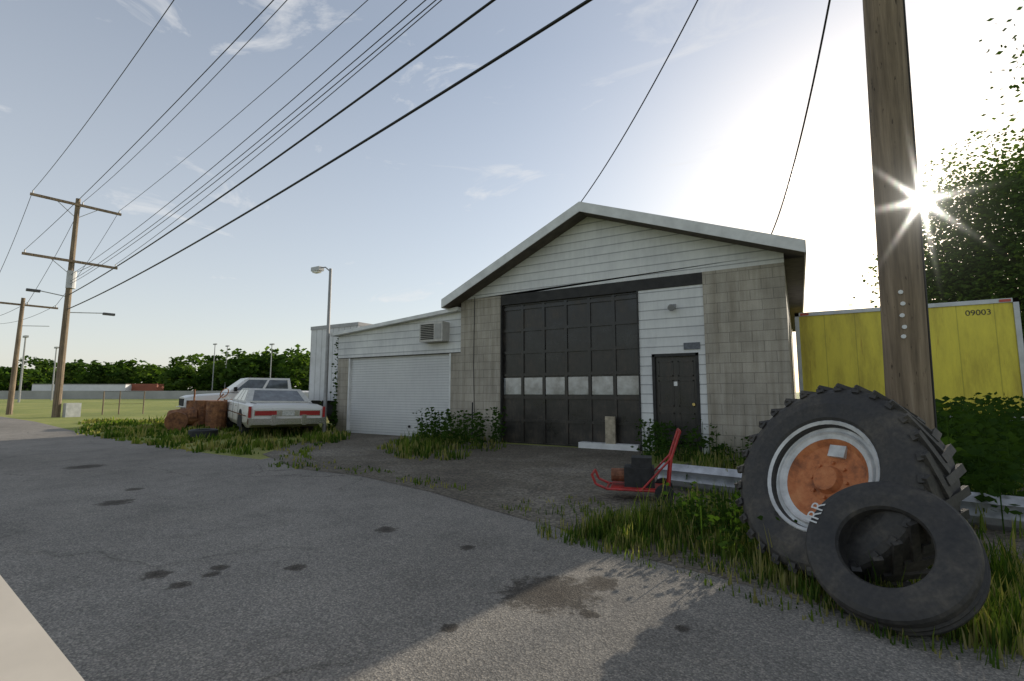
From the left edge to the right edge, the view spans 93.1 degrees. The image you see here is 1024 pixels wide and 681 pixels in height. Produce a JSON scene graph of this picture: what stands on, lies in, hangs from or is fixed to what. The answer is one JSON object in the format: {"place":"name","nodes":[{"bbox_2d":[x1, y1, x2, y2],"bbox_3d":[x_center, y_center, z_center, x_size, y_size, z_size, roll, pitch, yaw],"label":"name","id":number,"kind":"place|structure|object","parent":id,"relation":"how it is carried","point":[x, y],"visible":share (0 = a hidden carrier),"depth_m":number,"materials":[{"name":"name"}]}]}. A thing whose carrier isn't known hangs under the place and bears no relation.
{"place":"outdoors","nodes":[
{"label":"outdoors","id":0,"kind":"place"},
{"bbox_2d":[0,384,220,398],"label":"buildings","id":1,"kind":"structure","parent":0,"point":[87,391],"depth_m":90.86,"materials":[{"name":"concrete"}]},
{"bbox_2d":[0,416,1023,680],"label":"road","id":2,"kind":"structure","parent":0,"point":[126,560],"depth_m":3.03,"materials":[{"name":"grey asphalt"}]},
{"bbox_2d":[0,575,84,680],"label":"road marking","id":3,"kind":"object","parent":2,"relation":"on","point":[30,650],"visible":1,"depth_m":0.72,"materials":[{"name":"white paint"}]},
{"bbox_2d":[0,392,1023,535],"bbox_3d":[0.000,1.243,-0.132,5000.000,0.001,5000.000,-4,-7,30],"label":"ground","id":4,"kind":"structure","parent":0,"point":[38,410],"depth_m":28.56,"materials":[{"name":"green plant"}]},
{"bbox_2d":[0,366,28,390],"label":"tree","id":5,"kind":"object","parent":4,"relation":"on","point":[25,369],"visible":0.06,"depth_m":144.25,"materials":[{"name":"green plant"}]},
{"bbox_2d":[0,369,50,390],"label":"tree","id":6,"kind":"object","parent":4,"relation":"on","point":[29,375],"visible":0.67,"depth_m":114.24,"materials":[{"name":"green plant"}]},
{"bbox_2d":[0,298,57,414],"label":"utility pole","id":7,"kind":"object","parent":4,"relation":"on","point":[12,387],"visible":1,"depth_m":27.36,"materials":[{"name":"brown wood"}]},
{"bbox_2d":[2,355,70,387],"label":"tree","id":8,"kind":"object","parent":4,"relation":"on","point":[44,366],"visible":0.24,"depth_m":123.27,"materials":[{"name":"green plant"}]},
{"bbox_2d":[30,374,55,381],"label":"tree","id":9,"kind":"object","parent":4,"relation":"on","point":[46,377],"visible":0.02,"depth_m":122.12,"materials":[{"name":"green plant"}]},
{"bbox_2d":[53,363,86,383],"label":"tree","id":10,"kind":"object","parent":4,"relation":"on","point":[74,373],"visible":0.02,"depth_m":132.26,"materials":[{"name":"green plant"}]},
{"bbox_2d":[22,190,121,416],"bbox_3d":[-22.665,-1.782,24.813,0.586,11.304,3.789,-5,-8,41],"label":"utility pole","id":11,"kind":"object","parent":4,"relation":"on","point":[71,409],"visible":0.94,"depth_m":24.63,"materials":[{"name":"brown wood"}]},
{"bbox_2d":[0,196,30,271],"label":"wire","id":12,"kind":"object","parent":11,"relation":"hanging from","point":[16,233],"visible":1,"depth_m":24.74,"materials":[{"name":"black metal"}]},
{"bbox_2d":[28,207,80,301],"bbox_3d":[-25.134,-4.721,26.631,6.090,4.785,0.022,-3,-7,29],"label":"wire","id":13,"kind":"object","parent":11,"relation":"hanging from","point":[52,260],"visible":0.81,"depth_m":26.69,"materials":[{"name":"black metal"}]},
{"bbox_2d":[56,212,118,304],"bbox_3d":[-24.301,-4.607,27.706,6.148,4.785,0.022,-3,-7,26],"label":"wire","id":14,"kind":"object","parent":11,"relation":"hanging from","point":[94,251],"visible":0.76,"depth_m":27.29,"materials":[{"name":"black metal"}]},
{"bbox_2d":[33,0,173,189],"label":"wire","id":15,"kind":"object","parent":11,"relation":"attached to","point":[112,86],"visible":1,"depth_m":15.09,"materials":[{"name":"black metal"}]},
{"bbox_2d":[27,0,273,247],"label":"wire","id":16,"kind":"object","parent":11,"relation":"attached to","point":[169,108],"visible":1,"depth_m":12.40,"materials":[{"name":"black metal"}]},
{"bbox_2d":[85,0,286,200],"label":"wire","id":17,"kind":"object","parent":11,"relation":"attached to","point":[201,90],"visible":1,"depth_m":15.20,"materials":[{"name":"black metal"}]},
{"bbox_2d":[71,0,406,274],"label":"wire","id":18,"kind":"object","parent":11,"relation":"attached to","point":[269,119],"visible":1,"depth_m":11.60,"materials":[{"name":"black metal"}]},
{"bbox_2d":[121,0,367,209],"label":"wire","id":19,"kind":"object","parent":11,"relation":"attached to","point":[262,93],"visible":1,"depth_m":15.72,"materials":[{"name":"black metal"}]},
{"bbox_2d":[71,0,425,280],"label":"wire","id":20,"kind":"object","parent":11,"relation":"attached to","point":[278,124],"visible":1,"depth_m":11.27,"materials":[{"name":"black metal"}]},
{"bbox_2d":[71,0,435,283],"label":"wire","id":21,"kind":"object","parent":11,"relation":"attached to","point":[285,125],"visible":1,"depth_m":11.05,"materials":[{"name":"black metal"}]},
{"bbox_2d":[118,0,441,262],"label":"wire","id":22,"kind":"object","parent":11,"relation":"attached to","point":[306,114],"visible":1,"depth_m":12.93,"materials":[{"name":"black metal"}]},
{"bbox_2d":[69,0,495,294],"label":"cable","id":23,"kind":"object","parent":11,"relation":"attached to","point":[395,72],"visible":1,"depth_m":10.04,"materials":[{"name":"black metal"}]},
{"bbox_2d":[67,0,591,309],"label":"cable","id":24,"kind":"object","parent":11,"relation":"attached to","point":[555,21],"visible":1,"depth_m":8.69,"materials":[{"name":"black metal"}]},
{"bbox_2d":[43,359,120,383],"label":"tree","id":25,"kind":"object","parent":4,"relation":"on","point":[90,375],"visible":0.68,"depth_m":111.92,"materials":[{"name":"green plant"}]},
{"bbox_2d":[92,358,154,383],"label":"tree","id":26,"kind":"object","parent":4,"relation":"on","point":[127,369],"visible":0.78,"depth_m":115.12,"materials":[{"name":"green plant"}]},
{"bbox_2d":[17,335,274,414],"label":"poles","id":27,"kind":"object","parent":4,"relation":"on","point":[22,366],"visible":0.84,"depth_m":60.25,"materials":[{"name":"grey metal"}]},
{"bbox_2d":[129,361,168,383],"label":"tree","id":28,"kind":"object","parent":4,"relation":"on","point":[156,370],"visible":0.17,"depth_m":128.67,"materials":[{"name":"green plant"}]},
{"bbox_2d":[144,375,162,383],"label":"tree","id":29,"kind":"object","parent":4,"relation":"on","point":[153,378],"visible":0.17,"depth_m":124.81,"materials":[{"name":"green plant"}]},
{"bbox_2d":[156,365,205,390],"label":"tree","id":30,"kind":"object","parent":4,"relation":"on","point":[183,373],"visible":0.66,"depth_m":113.33,"materials":[{"name":"green plant"}]},
{"bbox_2d":[160,353,217,387],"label":"tree","id":31,"kind":"object","parent":4,"relation":"on","point":[193,359],"visible":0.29,"depth_m":121.25,"materials":[{"name":"green plant"}]},
{"bbox_2d":[164,388,231,430],"bbox_3d":[-10.792,2.355,16.905,2.291,1.401,3.261,1,-6,-6],"label":"rusty scrap pile","id":32,"kind":"object","parent":4,"relation":"on","point":[212,413],"visible":0.77,"depth_m":16.08,"materials":[{"name":"brown metal"}]},
{"bbox_2d":[188,428,217,437],"bbox_3d":[-8.649,2.593,13.588,0.720,0.220,0.720,-4,-7,30],"label":"flat tyre on ground","id":33,"kind":"object","parent":4,"relation":"on","point":[197,432],"visible":0.67,"depth_m":13.33,"materials":[{"name":"rubber"}]},
{"bbox_2d":[190,360,230,390],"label":"tree","id":34,"kind":"object","parent":4,"relation":"on","point":[207,377],"visible":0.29,"depth_m":113.87,"materials":[{"name":"green plant"}]},
{"bbox_2d":[203,348,257,390],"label":"tree","id":35,"kind":"object","parent":4,"relation":"on","point":[218,364],"visible":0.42,"depth_m":111.68,"materials":[{"name":"green plant"}]},
{"bbox_2d":[217,354,277,384],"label":"tree","id":36,"kind":"object","parent":4,"relation":"on","point":[245,367],"visible":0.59,"depth_m":101.93,"materials":[{"name":"green plant"}]},
{"bbox_2d":[175,378,321,408],"bbox_3d":[-10.640,2.551,20.836,6.120,1.840,2.204,5,-8,-39],"label":"pickup truck","id":37,"kind":"object","parent":4,"relation":"on","point":[237,387],"visible":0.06,"depth_m":19.93,"materials":[{"name":"white metal"}]},
{"bbox_2d":[245,354,296,388],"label":"tree","id":38,"kind":"object","parent":4,"relation":"on","point":[273,371],"visible":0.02,"depth_m":108.58,"materials":[{"name":"green plant"}]},
{"bbox_2d":[225,388,325,433],"bbox_3d":[-8.014,2.272,15.836,2.162,1.431,6.123,4,-8,-36],"label":"sedan","id":39,"kind":"object","parent":4,"relation":"on","point":[248,409],"visible":0.92,"depth_m":13.93,"materials":[{"name":"metal"}]},
{"bbox_2d":[249,344,309,388],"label":"tree","id":40,"kind":"object","parent":4,"relation":"on","point":[276,358],"visible":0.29,"depth_m":106.63,"materials":[{"name":"green plant"}]},
{"bbox_2d":[275,351,309,390],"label":"tree","id":41,"kind":"object","parent":4,"relation":"on","point":[290,366],"visible":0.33,"depth_m":97.38,"materials":[{"name":"green plant"}]},
{"bbox_2d":[311,266,331,431],"bbox_3d":[-6.176,0.232,15.539,0.907,5.330,0.200,-4,-7,30],"label":"street light","id":42,"kind":"object","parent":4,"relation":"on","point":[317,269],"visible":0.9,"depth_m":15.33,"materials":[{"name":"grey metal"}]},
{"bbox_2d":[308,322,371,423],"bbox_3d":[-4.701,1.562,20.242,2.540,3.680,6.840,-4,-7,30],"label":"white box truck body","id":43,"kind":"object","parent":4,"relation":"on","point":[317,362],"visible":0.09,"depth_m":17.67,"materials":[{"name":"white painted metal"}]},
{"bbox_2d":[74,413,1023,676],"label":"grass tufts","id":44,"kind":"object","parent":4,"relation":"on","point":[996,621],"visible":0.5,"depth_m":4.09,"materials":[{"name":"green plant"}]},
{"bbox_2d":[331,202,805,456],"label":"garage","id":45,"kind":"structure","parent":4,"relation":"on","point":[585,325],"depth_m":11.12,"materials":[{"name":"grey concrete"}]},
{"bbox_2d":[327,338,338,425],"bbox_3d":[-5.347,1.353,16.022,0.623,2.858,1.728,-4,-7,30],"label":"ivy vine","id":46,"kind":"object","parent":45,"relation":"attached to","point":[335,402],"visible":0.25,"depth_m":15.30,"materials":[{"name":"green plant"}]},
{"bbox_2d":[263,431,1023,651],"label":"gravel apron","id":47,"kind":"object","parent":4,"relation":"on","point":[512,475],"visible":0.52,"depth_m":7.10,"materials":[{"name":"grey gravel"}]},
{"bbox_2d":[591,428,680,503],"bbox_3d":[1.465,1.454,5.740,1.023,0.819,0.518,-2,-6,15],"label":"engine cart","id":48,"kind":"object","parent":47,"relation":"on","point":[639,472],"visible":0.91,"depth_m":5.59,"materials":[{"name":"metal"}]},
{"bbox_2d":[657,462,1023,532],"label":"guardrail","id":49,"kind":"object","parent":47,"relation":"on","point":[709,476],"visible":0.32,"depth_m":5.77,"materials":[{"name":"silver metal"}]},
{"bbox_2d":[862,0,936,429],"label":"utility pole","id":50,"kind":"object","parent":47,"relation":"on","point":[907,359],"visible":0.8,"depth_m":4.22,"materials":[{"name":"brown wood"}]},
{"bbox_2d":[581,0,697,201],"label":"power line","id":51,"kind":"object","parent":50,"relation":"attached to","point":[646,95],"visible":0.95,"depth_m":8.32,"materials":[{"name":"black metal"}]},
{"bbox_2d":[771,0,830,233],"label":"power line","id":52,"kind":"object","parent":50,"relation":"attached to","point":[822,37],"visible":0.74,"depth_m":6.76,"materials":[{"name":"black metal"}]},
{"bbox_2d":[320,391,1023,561],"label":"broadleaf weeds","id":53,"kind":"object","parent":4,"relation":"on","point":[987,446],"visible":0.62,"depth_m":5.51,"materials":[{"name":"green plant"}]},
{"bbox_2d":[734,383,970,587],"bbox_3d":[2.217,0.980,3.335,0.929,1.372,1.335,2,-6,-19],"label":"tractor tire","id":54,"kind":"object","parent":4,"relation":"on","point":[802,454],"visible":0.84,"depth_m":3.22,"materials":[{"name":"rubber"}]},
{"bbox_2d":[848,290,879,307],"bbox_3d":[30.347,0.912,38.391,11.171,8.851,11.515,-4,-7,30],"label":"tree","id":55,"kind":"object","parent":4,"relation":"on","point":[870,300],"depth_m":36.55,"materials":[{"name":"green plant"}]},
{"bbox_2d":[805,481,990,636],"bbox_3d":[2.090,1.178,2.690,0.602,0.731,0.800,4,-7,-34],"label":"truck tire","id":56,"kind":"object","parent":4,"relation":"on","point":[949,592],"visible":0.93,"depth_m":2.52,"materials":[{"name":"rubber"}]},
{"bbox_2d":[805,503,824,522],"bbox_3d":[1.869,1.054,2.988,0.003,0.138,0.068,44,-17,-23],"label":"lettering","id":57,"kind":"object","parent":56,"relation":"attached to","point":[814,514],"visible":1,"depth_m":2.99,"materials":[{"name":"grey"}]},
{"bbox_2d":[794,297,1023,432],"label":"box trailer","id":58,"kind":"object","parent":4,"relation":"on","point":[976,353],"visible":0.47,"depth_m":10.69,"materials":[{"name":"metal"}]},
{"bbox_2d":[965,309,990,315],"bbox_3d":[10.040,-0.605,10.452,0.407,0.119,0.004,-4,-7,30],"label":"container number","id":59,"kind":"object","parent":58,"relation":"attached to","point":[979,312],"visible":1,"depth_m":10.45,"materials":[{"name":"grey"}]},
{"bbox_2d":[862,117,1023,342],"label":"tree","id":60,"kind":"object","parent":4,"relation":"on","point":[996,208],"visible":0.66,"depth_m":21.75,"materials":[{"name":"green plant"}]},
{"bbox_2d":[926,240,1023,333],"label":"tree","id":61,"kind":"object","parent":4,"relation":"on","point":[984,273],"visible":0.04,"depth_m":22.70,"materials":[{"name":"green plant"}]},
{"bbox_2d":[966,6,1023,205],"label":"tree","id":62,"kind":"object","parent":4,"relation":"on","point":[1011,119],"visible":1,"depth_m":11.73,"materials":[{"name":"green plant"}]},
{"bbox_2d":[0,0,1023,391],"label":"sky","id":63,"kind":"structure","parent":0,"point":[406,217],"materials":[{"name":"blue"}]}
]}

